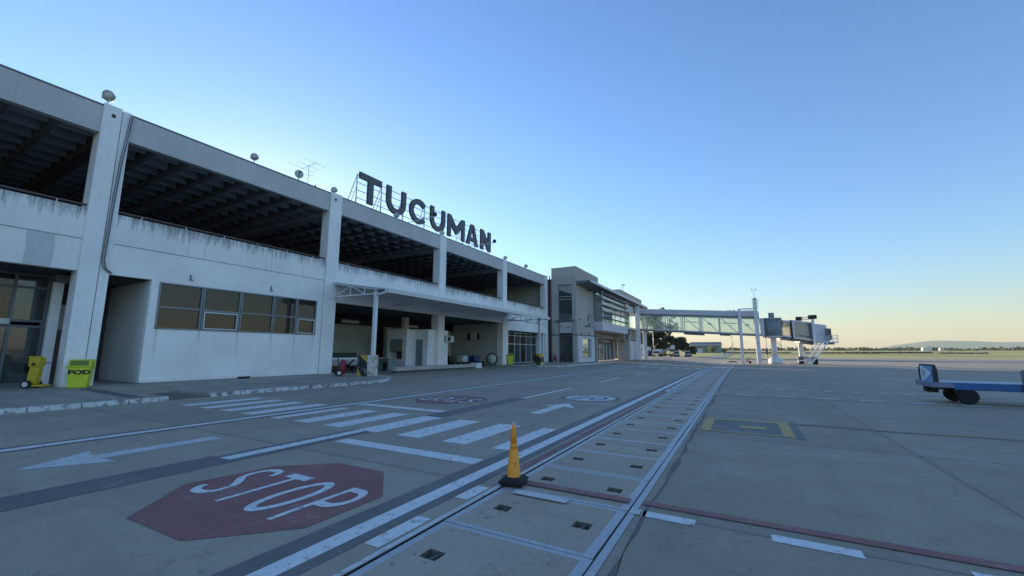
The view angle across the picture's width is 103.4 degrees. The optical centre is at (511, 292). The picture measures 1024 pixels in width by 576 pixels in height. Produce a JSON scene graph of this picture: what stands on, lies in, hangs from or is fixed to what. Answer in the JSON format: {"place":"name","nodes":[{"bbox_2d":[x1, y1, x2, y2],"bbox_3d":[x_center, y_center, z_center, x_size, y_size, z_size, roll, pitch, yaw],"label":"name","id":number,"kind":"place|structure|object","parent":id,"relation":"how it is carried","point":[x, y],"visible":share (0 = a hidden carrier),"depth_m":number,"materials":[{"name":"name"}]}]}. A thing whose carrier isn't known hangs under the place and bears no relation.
{"place":"outdoors","nodes":[
{"label":"outdoors","id":0,"kind":"place"},
{"bbox_2d":[0,374,387,408],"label":"sidewalk","id":1,"kind":"structure","parent":0,"point":[15,396],"depth_m":16.19,"materials":[{"name":"grey concrete"}]},
{"bbox_2d":[8,356,52,388],"bbox_3d":[-19.427,3.204,16.358,1.322,1.270,0.560,2,-8,-11],"label":"cleaning cart","id":2,"kind":"object","parent":1,"relation":"on","point":[33,368],"visible":1,"depth_m":16.27,"materials":[{"name":"yellow plastic"}]},
{"bbox_2d":[66,359,95,387],"bbox_3d":[-17.713,3.310,16.613,0.740,1.140,0.660,5,-10,-32],"label":"waste bin","id":3,"kind":"object","parent":1,"relation":"on","point":[80,373],"visible":1,"depth_m":16.41,"materials":[{"name":"plastic"}]},
{"bbox_2d":[80,388,141,397],"bbox_3d":[-14.566,3.588,14.558,6.028,0.001,0.400,-5,-10,32],"label":"tactile strip","id":4,"kind":"object","parent":1,"relation":"on","point":[111,393],"visible":1,"depth_m":14.21,"materials":[{"name":"grey concrete"}]},
{"bbox_2d":[210,373,390,396],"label":"kerb","id":5,"kind":"structure","parent":1,"relation":"on","point":[252,391],"depth_m":16.90,"materials":[{"name":"paint"}]},
{"bbox_2d":[335,355,345,375],"bbox_3d":[-10.469,4.444,24.736,0.580,1.265,0.550,5,-10,-30],"label":"wheeled extinguisher","id":6,"kind":"object","parent":1,"relation":"on","point":[340,371],"visible":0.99,"depth_m":24.64,"materials":[{"name":"red metal"}]},
{"bbox_2d":[332,353,356,372],"bbox_3d":[-13.328,5.309,30.577,1.820,1.533,2.400,-5,-9,29],"label":"scissor table","id":7,"kind":"object","parent":1,"relation":"on","point":[345,356],"visible":0.52,"depth_m":30.42,"materials":[{"name":"black paint"}]},
{"bbox_2d":[357,355,377,375],"bbox_3d":[-8.879,4.478,24.933,0.840,1.260,0.844,-5,-9,29],"label":"post base","id":8,"kind":"object","parent":1,"relation":"on","point":[367,365],"visible":0.98,"depth_m":24.63,"materials":[{"name":"white paint"}]},
{"bbox_2d":[0,357,731,575],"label":"service road","id":9,"kind":"structure","parent":0,"point":[97,533],"depth_m":6.74,"materials":[{"name":"grey asphalt"}]},
{"bbox_2d":[0,396,168,414],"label":"kerb","id":10,"kind":"structure","parent":9,"relation":"on","point":[69,406],"depth_m":11.47,"materials":[{"name":"paint"}]},
{"bbox_2d":[18,436,220,469],"bbox_3d":[-6.132,2.555,6.539,1.180,0.001,2.460,-5,-9,29],"label":"long arrow marking","id":11,"kind":"object","parent":9,"relation":"on","point":[87,457],"visible":1,"depth_m":6.18,"materials":[{"name":"white paint"}]},
{"bbox_2d":[152,392,209,399],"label":"sidewalk ramp","id":12,"kind":"structure","parent":9,"relation":"on","point":[174,396],"depth_m":14.46,"materials":[{"name":"grey concrete"}]},
{"bbox_2d":[127,463,383,540],"bbox_3d":[-2.729,2.289,4.673,2.420,0.001,2.320,-5,-9,29],"label":"stop sign marking","id":13,"kind":"object","parent":9,"relation":"on","point":[183,513],"visible":1,"depth_m":4.31,"materials":[{"name":"red paint"}]},
{"bbox_2d":[190,469,367,519],"bbox_3d":[-2.691,2.284,4.661,2.057,0.001,1.034,-5,-9,29],"label":"stop lettering marking","id":14,"kind":"object","parent":13,"relation":"on","point":[361,493],"visible":1,"depth_m":4.61,"materials":[{"name":"white paint"}]},
{"bbox_2d":[0,64,547,386],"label":"terminal building","id":15,"kind":"structure","parent":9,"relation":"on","point":[134,249],"depth_m":22.46,"materials":[{"name":"paint"}]},
{"bbox_2d":[101,90,115,102],"bbox_3d":[-18.689,-8.967,18.742,0.550,0.788,0.297,1,-8,-9],"label":"floodlight","id":16,"kind":"object","parent":15,"relation":"on","point":[108,96],"visible":0.97,"depth_m":18.73,"materials":[{"name":"grey metal"}]},
{"bbox_2d":[154,282,203,330],"bbox_3d":[-16.823,0.725,20.497,0.150,2.300,1.880,-5,-9,29],"label":"window","id":17,"kind":"structure","parent":15,"relation":"in","point":[179,306],"depth_m":20.47,"materials":[{"name":"glass"}]},
{"bbox_2d":[199,287,241,331],"bbox_3d":[-15.890,0.964,22.129,0.165,2.300,1.850,-5,-9,29],"label":"window","id":18,"kind":"structure","parent":15,"relation":"in","point":[220,312],"depth_m":22.11,"materials":[{"name":"glass"}]},
{"bbox_2d":[250,153,258,161],"bbox_3d":[-15.502,-8.063,24.363,0.470,0.632,0.270,1,-8,-9],"label":"floodlight","id":19,"kind":"object","parent":15,"relation":"on","point":[254,156],"visible":1,"depth_m":24.34,"materials":[{"name":"grey metal"}]},
{"bbox_2d":[238,292,274,333],"bbox_3d":[-14.978,1.203,23.755,0.150,2.300,1.850,-5,-9,29],"label":"window","id":20,"kind":"structure","parent":15,"relation":"in","point":[256,310],"depth_m":23.74,"materials":[{"name":"glass"}]},
{"bbox_2d":[272,296,297,333],"bbox_3d":[-14.162,1.415,25.196,0.150,2.300,1.430,-5,-9,29],"label":"window","id":21,"kind":"structure","parent":15,"relation":"in","point":[285,308],"depth_m":25.20,"materials":[{"name":"glass"}]},
{"bbox_2d":[295,170,303,179],"bbox_3d":[-14.095,-7.782,26.926,0.510,0.819,0.476,-3,-9,19],"label":"satellite dish","id":22,"kind":"object","parent":15,"relation":"on","point":[299,174],"visible":0.96,"depth_m":26.99,"materials":[{"name":"grey metal"}]},
{"bbox_2d":[295,298,316,334],"bbox_3d":[-13.456,1.595,26.427,0.165,2.300,1.370,-5,-9,29],"label":"window","id":23,"kind":"structure","parent":15,"relation":"in","point":[306,309],"depth_m":26.43,"materials":[{"name":"glass"}]},
{"bbox_2d":[348,171,490,253],"bbox_3d":[-8.224,-6.811,41.962,2.022,3.458,20.473,-5,-9,29],"label":"rooftop sign","id":24,"kind":"object","parent":15,"relation":"on","point":[401,209],"visible":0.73,"depth_m":39.06,"materials":[{"name":"metal"}]},
{"bbox_2d":[333,282,549,354],"bbox_3d":[-4.111,3.145,37.226,5.496,5.100,25.060,-5,-9,29],"label":"entrance canopy","id":25,"kind":"object","parent":15,"relation":"attached to","point":[376,290],"visible":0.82,"depth_m":29.15,"materials":[{"name":"white metal"}]},
{"bbox_2d":[467,333,478,340],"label":"air conditioner","id":26,"kind":"object","parent":15,"relation":"attached to","point":[473,336],"visible":1,"depth_m":49.51,"materials":[{"name":"black paint"}]},
{"bbox_2d":[0,366,717,575],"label":"dark line border","id":27,"kind":"object","parent":9,"relation":"on","point":[244,568],"visible":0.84,"depth_m":4.93,"materials":[{"name":"black paint"}]},
{"bbox_2d":[331,357,386,370],"bbox_3d":[-13.665,6.233,35.643,1.000,1.100,5.950,-5,-9,29],"label":"baggage conveyor","id":28,"kind":"object","parent":9,"relation":"on","point":[353,364],"visible":0.22,"depth_m":34.56,"materials":[{"name":"metal"}]},
{"bbox_2d":[0,362,724,575],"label":"lane line","id":29,"kind":"object","parent":9,"relation":"on","point":[293,560],"visible":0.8,"depth_m":4.60,"materials":[{"name":"white paint"}]},
{"bbox_2d":[184,398,556,449],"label":"crosswalk","id":30,"kind":"structure","parent":9,"relation":"on","point":[467,438],"depth_m":9.08,"materials":[{"name":"white paint"}]},
{"bbox_2d":[335,403,482,463],"bbox_3d":[-2.479,2.952,9.219,2.503,0.001,7.739,3,-9,-17],"label":"stop line","id":31,"kind":"object","parent":9,"relation":"on","point":[456,458],"visible":1,"depth_m":6.66,"materials":[{"name":"white paint"}]},
{"bbox_2d":[387,329,447,366],"bbox_3d":[-8.954,5.394,38.573,3.900,3.620,4.100,-5,-9,29],"label":"ticket kiosk","id":32,"kind":"object","parent":9,"relation":"on","point":[407,347],"visible":0.67,"depth_m":37.24,"materials":[{"name":"paint"}]},
{"bbox_2d":[415,339,422,365],"bbox_3d":[-8.559,5.516,37.252,0.750,2.400,0.058,-5,-9,29],"label":"door","id":33,"kind":"structure","parent":32,"relation":"in","point":[419,343],"depth_m":37.21,"materials":[{"name":"grey metal"}]},
{"bbox_2d":[444,336,453,341],"bbox_3d":[-6.177,4.482,39.215,0.410,0.620,1.307,-5,-9,29],"label":"air conditioner","id":34,"kind":"object","parent":32,"relation":"attached to","point":[448,338],"visible":0.89,"depth_m":39.00,"materials":[{"name":"white metal"}]},
{"bbox_2d":[391,363,481,372],"bbox_3d":[-6.155,6.553,35.601,0.800,0.520,11.500,-5,-9,29],"label":"loading ledge","id":35,"kind":"object","parent":9,"relation":"on","point":[430,368],"visible":0.94,"depth_m":34.46,"materials":[{"name":"paint"}]},
{"bbox_2d":[415,396,487,403],"bbox_3d":[-2.026,3.593,13.607,2.420,0.001,2.320,-5,-9,29],"label":"faded stop sign marking","id":36,"kind":"object","parent":9,"relation":"on","point":[438,401],"visible":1,"depth_m":13.37,"materials":[{"name":"red paint"}]},
{"bbox_2d":[421,397,480,402],"bbox_3d":[-2.063,3.591,13.621,2.057,0.001,1.034,-5,-9,29],"label":"faded stop lettering marking","id":37,"kind":"object","parent":36,"relation":"on","point":[453,400],"visible":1,"depth_m":13.59,"materials":[{"name":"white paint"}]},
{"bbox_2d":[447,356,461,364],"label":"luggage trolley","id":38,"kind":"object","parent":9,"relation":"on","point":[450,360],"visible":0.54,"depth_m":42.85,"materials":[{"name":"metal"}]},
{"bbox_2d":[221,363,698,459],"bbox_3d":[14.452,7.542,39.050,0.380,0.420,76.550,-5,-9,29],"label":"line","id":39,"kind":"object","parent":9,"relation":"on","point":[284,446],"visible":0.89,"depth_m":7.08,"materials":[{"name":"white paint"}]},
{"bbox_2d":[455,354,474,363],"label":"luggage trolley","id":40,"kind":"object","parent":9,"relation":"on","point":[463,359],"visible":0.62,"depth_m":44.05,"materials":[{"name":"white metal"}]},
{"bbox_2d":[467,354,484,365],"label":"luggage trolley","id":41,"kind":"object","parent":9,"relation":"on","point":[472,358],"visible":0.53,"depth_m":45.25,"materials":[{"name":"metal"}]},
{"bbox_2d":[486,353,499,365],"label":"hose reel","id":42,"kind":"object","parent":9,"relation":"on","point":[491,358],"visible":0.97,"depth_m":44.90,"materials":[{"name":"black paint"}]},
{"bbox_2d":[501,365,539,366],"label":"kerb","id":43,"kind":"structure","parent":9,"relation":"on","point":[523,365],"depth_m":44.54,"materials":[{"name":"paint"}]},
{"bbox_2d":[531,404,572,413],"bbox_3d":[1.192,3.305,11.596,1.080,0.001,2.380,-5,-9,29],"label":"arrow marking","id":44,"kind":"object","parent":9,"relation":"on","point":[553,407],"visible":1,"depth_m":11.51,"materials":[{"name":"white paint"}]},
{"bbox_2d":[502,391,667,476],"bbox_3d":[3.121,3.205,10.883,0.130,0.001,13.150,-5,-9,29],"label":"faded red line","id":45,"kind":"object","parent":9,"relation":"on","point":[543,456],"visible":0.91,"depth_m":7.45,"materials":[{"name":"paint"}]},
{"bbox_2d":[561,395,619,401],"bbox_3d":[2.731,3.674,14.111,2.040,0.001,2.080,-5,-9,29],"label":"roundel border","id":46,"kind":"object","parent":9,"relation":"on","point":[616,399],"visible":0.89,"depth_m":13.69,"materials":[{"name":"black paint"}]},
{"bbox_2d":[565,395,615,400],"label":"roundel marking","id":47,"kind":"object","parent":46,"relation":"on","point":[586,398],"visible":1,"depth_m":13.97,"materials":[{"name":"white paint"}]},
{"bbox_2d":[570,396,607,399],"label":"roundel digits","id":48,"kind":"object","parent":47,"relation":"on","point":[591,398],"visible":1,"depth_m":13.93,"materials":[{"name":"black paint"}]},
{"bbox_2d":[548,266,647,361],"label":"terminal annex","id":49,"kind":"object","parent":9,"relation":"on","point":[595,333],"visible":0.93,"depth_m":62.77,"materials":[{"name":"paint"}]},
{"bbox_2d":[558,284,572,361],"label":"stair window frame","id":50,"kind":"structure","parent":49,"relation":"in","point":[565,301],"depth_m":59.09,"materials":[{"name":"grey metal"}]},
{"bbox_2d":[582,339,589,356],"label":"lobby window","id":51,"kind":"structure","parent":49,"relation":"in","point":[585,342],"depth_m":61.74,"materials":[{"name":"grey glass"}]},
{"bbox_2d":[642,357,671,358],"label":"wall","id":52,"kind":"structure","parent":9,"relation":"on","point":[659,357],"depth_m":93.72,"materials":[{"name":"paint"}]},
{"bbox_2d":[365,370,993,575],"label":"dashed line","id":53,"kind":"object","parent":9,"relation":"on","point":[393,533],"visible":0.93,"depth_m":3.61,"materials":[{"name":"white paint"}]},
{"bbox_2d":[378,358,395,370],"bbox_3d":[-10.840,6.119,34.553,1.800,0.980,1.000,-5,-9,29],"label":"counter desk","id":54,"kind":"object","parent":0,"point":[387,364],"visible":0.8,"depth_m":34.25,"materials":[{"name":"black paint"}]},
{"bbox_2d":[0,0,1023,350],"label":"sky","id":55,"kind":"structure","parent":0,"point":[857,166],"materials":[{"name":"blue"}]},
{"bbox_2d":[505,361,600,366],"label":"sidewalk","id":56,"kind":"structure","parent":0,"point":[555,364],"depth_m":51.70,"materials":[{"name":"grey concrete"}]},
{"bbox_2d":[507,354,513,363],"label":"waste bin","id":57,"kind":"object","parent":56,"relation":"on","point":[510,357],"visible":0.79,"depth_m":48.37,"materials":[{"name":"plastic"}]},
{"bbox_2d":[534,354,543,364],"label":"post base","id":58,"kind":"object","parent":56,"relation":"on","point":[538,359],"visible":0.9,"depth_m":45.61,"materials":[{"name":"paint"}]},
{"bbox_2d":[540,362,613,366],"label":"kerb","id":59,"kind":"structure","parent":56,"relation":"on","point":[576,364],"depth_m":47.47,"materials":[{"name":"paint"}]},
{"bbox_2d":[703,351,735,358],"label":"access road","id":60,"kind":"structure","parent":0,"point":[722,356],"depth_m":180.87,"materials":[{"name":"asphalt"}]},
{"bbox_2d":[639,299,838,364],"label":"jet bridge","id":61,"kind":"structure","parent":0,"point":[799,331],"depth_m":74.79,"materials":[{"name":"paint"}]},
{"bbox_2d":[825,328,831,339],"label":"service door","id":62,"kind":"structure","parent":61,"relation":"in","point":[827,331],"depth_m":72.29,"materials":[{"name":"metal"}]},
{"bbox_2d":[595,359,1023,575],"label":"apron","id":63,"kind":"object","parent":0,"point":[961,496],"visible":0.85,"depth_m":5.14,"materials":[{"name":"concrete"}]},
{"bbox_2d":[343,371,707,575],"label":"drain channel","id":64,"kind":"object","parent":63,"relation":"on","point":[379,556],"visible":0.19,"depth_m":3.89,"materials":[{"name":"metal"},{"name":"concrete"}]},
{"bbox_2d":[348,521,592,575],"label":"drain cover","id":65,"kind":"object","parent":64,"relation":"in","point":[443,548],"visible":1,"depth_m":3.17,"materials":[{"name":"grey concrete"}]},
{"bbox_2d":[444,488,626,561],"bbox_3d":[0.259,2.265,3.992,1.473,0.120,1.102,-5,-10,29],"label":"drain cover","id":66,"kind":"object","parent":64,"relation":"in","point":[584,530],"visible":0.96,"depth_m":3.87,"materials":[{"name":"grey concrete"}]},
{"bbox_2d":[504,465,648,513],"bbox_3d":[0.810,2.406,4.956,1.473,0.120,1.102,-5,-9,29],"label":"drain cover","id":67,"kind":"object","parent":64,"relation":"on","point":[633,489],"visible":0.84,"depth_m":4.91,"materials":[{"name":"grey concrete"}]},
{"bbox_2d":[498,422,528,487],"bbox_3d":[0.021,1.980,5.004,0.304,0.726,0.304,-2,-9,17],"label":"traffic cone","id":68,"kind":"object","parent":67,"relation":"on","point":[513,476],"visible":1,"depth_m":4.93,"materials":[{"name":"plastic"}]},
{"bbox_2d":[524,480,630,501],"bbox_3d":[0.671,2.295,4.716,1.390,0.001,0.140,-5,-9,29],"label":"red line across drain","id":69,"kind":"object","parent":67,"relation":"on","point":[591,493],"visible":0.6,"depth_m":4.66,"materials":[{"name":"paint"}]},
{"bbox_2d":[543,449,663,481],"bbox_3d":[1.358,2.545,5.919,1.473,0.120,1.102,-5,-9,29],"label":"drain cover","id":70,"kind":"object","parent":64,"relation":"on","point":[640,468],"visible":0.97,"depth_m":5.82,"materials":[{"name":"grey concrete"}]},
{"bbox_2d":[571,437,674,460],"bbox_3d":[1.902,2.683,6.870,1.473,0.120,1.102,-5,-9,29],"label":"drain cover","id":71,"kind":"object","parent":64,"relation":"on","point":[633,448],"visible":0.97,"depth_m":6.78,"materials":[{"name":"grey concrete"}]},
{"bbox_2d":[592,427,681,445],"bbox_3d":[2.438,2.828,7.838,1.473,0.120,1.102,-4,-9,29],"label":"drain cover","id":72,"kind":"object","parent":64,"relation":"on","point":[644,436],"visible":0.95,"depth_m":7.76,"materials":[{"name":"grey concrete"}]},
{"bbox_2d":[609,420,688,435],"bbox_3d":[2.987,2.968,8.805,1.473,0.120,1.102,-5,-9,29],"label":"drain cover","id":73,"kind":"object","parent":64,"relation":"on","point":[653,427],"visible":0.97,"depth_m":8.78,"materials":[{"name":"grey concrete"}]},
{"bbox_2d":[623,414,693,425],"bbox_3d":[3.533,3.111,9.760,1.473,0.120,1.102,-5,-10,29],"label":"drain cover","id":74,"kind":"object","parent":64,"relation":"on","point":[661,419],"visible":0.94,"depth_m":9.72,"materials":[{"name":"grey concrete"}]},
{"bbox_2d":[633,409,697,417],"bbox_3d":[4.081,3.251,10.725,1.473,0.120,1.102,-5,-9,29],"label":"drain cover","id":75,"kind":"object","parent":64,"relation":"on","point":[682,414],"visible":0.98,"depth_m":10.66,"materials":[{"name":"grey concrete"}]},
{"bbox_2d":[642,404,701,412],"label":"drain cover","id":76,"kind":"object","parent":64,"relation":"on","point":[674,408],"visible":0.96,"depth_m":11.60,"materials":[{"name":"grey concrete"}]},
{"bbox_2d":[651,401,703,406],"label":"drain cover","id":77,"kind":"object","parent":64,"relation":"on","point":[686,404],"visible":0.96,"depth_m":12.72,"materials":[{"name":"grey concrete"}]},
{"bbox_2d":[656,397,706,403],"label":"drain cover","id":78,"kind":"object","parent":64,"relation":"on","point":[683,400],"visible":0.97,"depth_m":13.50,"materials":[{"name":"grey concrete"}]},
{"bbox_2d":[663,395,708,399],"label":"drain cover","id":79,"kind":"object","parent":64,"relation":"in","point":[687,397],"visible":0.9,"depth_m":14.44,"materials":[{"name":"grey concrete"}]},
{"bbox_2d":[666,392,710,396],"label":"drain cover","id":80,"kind":"object","parent":64,"relation":"on","point":[689,394],"visible":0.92,"depth_m":15.43,"materials":[{"name":"grey concrete"}]},
{"bbox_2d":[672,390,712,393],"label":"drain cover","id":81,"kind":"object","parent":64,"relation":"on","point":[690,391],"visible":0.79,"depth_m":16.59,"materials":[{"name":"grey concrete"}]},
{"bbox_2d":[675,388,714,390],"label":"drain cover","id":82,"kind":"object","parent":64,"relation":"on","point":[693,389],"visible":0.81,"depth_m":17.48,"materials":[{"name":"grey concrete"}]},
{"bbox_2d":[679,386,715,388],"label":"drain cover","id":83,"kind":"object","parent":64,"relation":"on","point":[698,387],"visible":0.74,"depth_m":18.51,"materials":[{"name":"grey concrete"}]},
{"bbox_2d":[332,361,736,575],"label":"drain edge","id":84,"kind":"object","parent":63,"relation":"on","point":[594,568],"depth_m":4.03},
{"bbox_2d":[511,391,676,514],"bbox_3d":[3.914,3.106,10.240,1.530,0.001,13.750,-5,-9,29],"label":"road marking","id":85,"kind":"object","parent":63,"relation":"on","point":[565,500],"visible":1,"depth_m":4.46,"materials":[{"name":"white paint"}]},
{"bbox_2d":[607,365,735,575],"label":"drain edge seal","id":86,"kind":"object","parent":63,"relation":"on","point":[674,466],"visible":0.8,"depth_m":4.78,"materials":[{"name":"black rubber"}]},
{"bbox_2d":[701,418,796,437],"bbox_3d":[5.100,2.904,8.822,1.640,0.001,1.950,-5,-9,29],"label":"yellow marking","id":87,"kind":"object","parent":63,"relation":"on","point":[785,429],"visible":1,"depth_m":8.64,"materials":[{"name":"paint"}]},
{"bbox_2d":[711,419,807,440],"bbox_3d":[5.220,2.890,8.698,1.610,0.001,2.150,-5,-9,29],"label":"dark marking base","id":88,"kind":"object","parent":63,"relation":"on","point":[733,426],"visible":1,"depth_m":8.65,"materials":[{"name":"black paint"}]},
{"bbox_2d":[643,501,1023,572],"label":"red line","id":89,"kind":"object","parent":63,"relation":"on","point":[1001,565],"visible":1,"depth_m":3.49,"materials":[{"name":"paint"}]},
{"bbox_2d":[717,388,1022,409],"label":"tar joint","id":90,"kind":"object","parent":63,"relation":"on","point":[879,402],"visible":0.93,"depth_m":14.10,"materials":[{"name":"black asphalt"}]},
{"bbox_2d":[796,424,1023,441],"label":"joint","id":91,"kind":"object","parent":63,"relation":"on","point":[895,431],"visible":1,"depth_m":8.25,"materials":[{"name":"black asphalt"}]},
{"bbox_2d":[799,424,1023,440],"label":"faded yellow line","id":92,"kind":"object","parent":63,"relation":"on","point":[917,433],"visible":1,"depth_m":8.03,"materials":[{"name":"paint"}]},
{"bbox_2d":[916,364,1023,404],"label":"baggage cart","id":93,"kind":"object","parent":63,"relation":"on","point":[964,392],"visible":1,"depth_m":12.69,"materials":[{"name":"blue metal"}]},
{"bbox_2d":[641,350,1023,361],"bbox_3d":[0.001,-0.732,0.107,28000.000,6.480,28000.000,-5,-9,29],"label":"ground","id":94,"kind":"structure","parent":0,"point":[1004,355],"depth_m":227.19,"materials":[{"name":"green plant"}]},
{"bbox_2d":[640,331,652,346],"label":"broadleaf tree","id":95,"kind":"object","parent":94,"relation":"on","point":[649,338],"visible":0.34,"depth_m":152.43,"materials":[{"name":"green plant"}]},
{"bbox_2d":[640,316,661,350],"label":"eucalyptus tree","id":96,"kind":"object","parent":94,"relation":"on","point":[660,318],"visible":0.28,"depth_m":167.68,"materials":[{"name":"green plant"}]},
{"bbox_2d":[653,349,661,356],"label":"white truck","id":97,"kind":"object","parent":94,"relation":"on","point":[656,352],"visible":0.76,"depth_m":140.45,"materials":[{"name":"metal"}]},
{"bbox_2d":[647,329,674,355],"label":"broadleaf tree","id":98,"kind":"object","parent":94,"relation":"on","point":[659,343],"visible":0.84,"depth_m":154.41,"materials":[{"name":"green plant"}]},
{"bbox_2d":[648,307,678,355],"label":"eucalyptus tree","id":99,"kind":"object","parent":94,"relation":"on","point":[672,327],"visible":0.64,"depth_m":165.87,"materials":[{"name":"green plant"}]},
{"bbox_2d":[659,345,674,356],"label":"belt loader","id":100,"kind":"object","parent":94,"relation":"on","point":[661,354],"visible":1,"depth_m":137.97,"materials":[{"name":"paint"}]},
{"bbox_2d":[669,336,689,351],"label":"broadleaf tree","id":101,"kind":"object","parent":94,"relation":"on","point":[680,343],"visible":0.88,"depth_m":151.02,"materials":[{"name":"green plant"}]},
{"bbox_2d":[688,346,696,355],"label":"broadleaf tree","id":102,"kind":"object","parent":94,"relation":"on","point":[692,349],"visible":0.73,"depth_m":158.66,"materials":[{"name":"green plant"}]},
{"bbox_2d":[690,342,721,352],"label":"hangar","id":103,"kind":"structure","parent":94,"relation":"on","point":[702,347],"depth_m":343.28,"materials":[{"name":"metal"}]},
{"bbox_2d":[696,346,712,352],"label":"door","id":104,"kind":"structure","parent":103,"relation":"in","point":[699,350],"depth_m":343.42,"materials":[{"name":"white metal"}]},
{"bbox_2d":[679,346,1023,350],"bbox_3d":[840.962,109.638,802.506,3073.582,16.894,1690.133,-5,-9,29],"label":"tree belt","id":105,"kind":"object","parent":94,"relation":"on","point":[867,348],"visible":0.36,"depth_m":1043.43,"materials":[{"name":"green plant"}]},
{"bbox_2d":[726,352,987,353],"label":"scrub","id":106,"kind":"object","parent":94,"relation":"on","point":[873,352],"visible":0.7,"depth_m":317.21,"materials":[{"name":"green plant"}]},
{"bbox_2d":[789,358,1023,361],"bbox_3d":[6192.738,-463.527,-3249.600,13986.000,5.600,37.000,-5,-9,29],"label":"taxiway","id":107,"kind":"structure","parent":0,"point":[917,359],"depth_m":121.13,"materials":[{"name":"grey asphalt"}]},
{"bbox_2d":[855,341,1023,350],"bbox_3d":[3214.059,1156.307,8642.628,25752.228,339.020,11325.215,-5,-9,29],"label":"hills","id":108,"kind":"structure","parent":0,"point":[974,345],"depth_m":9283.40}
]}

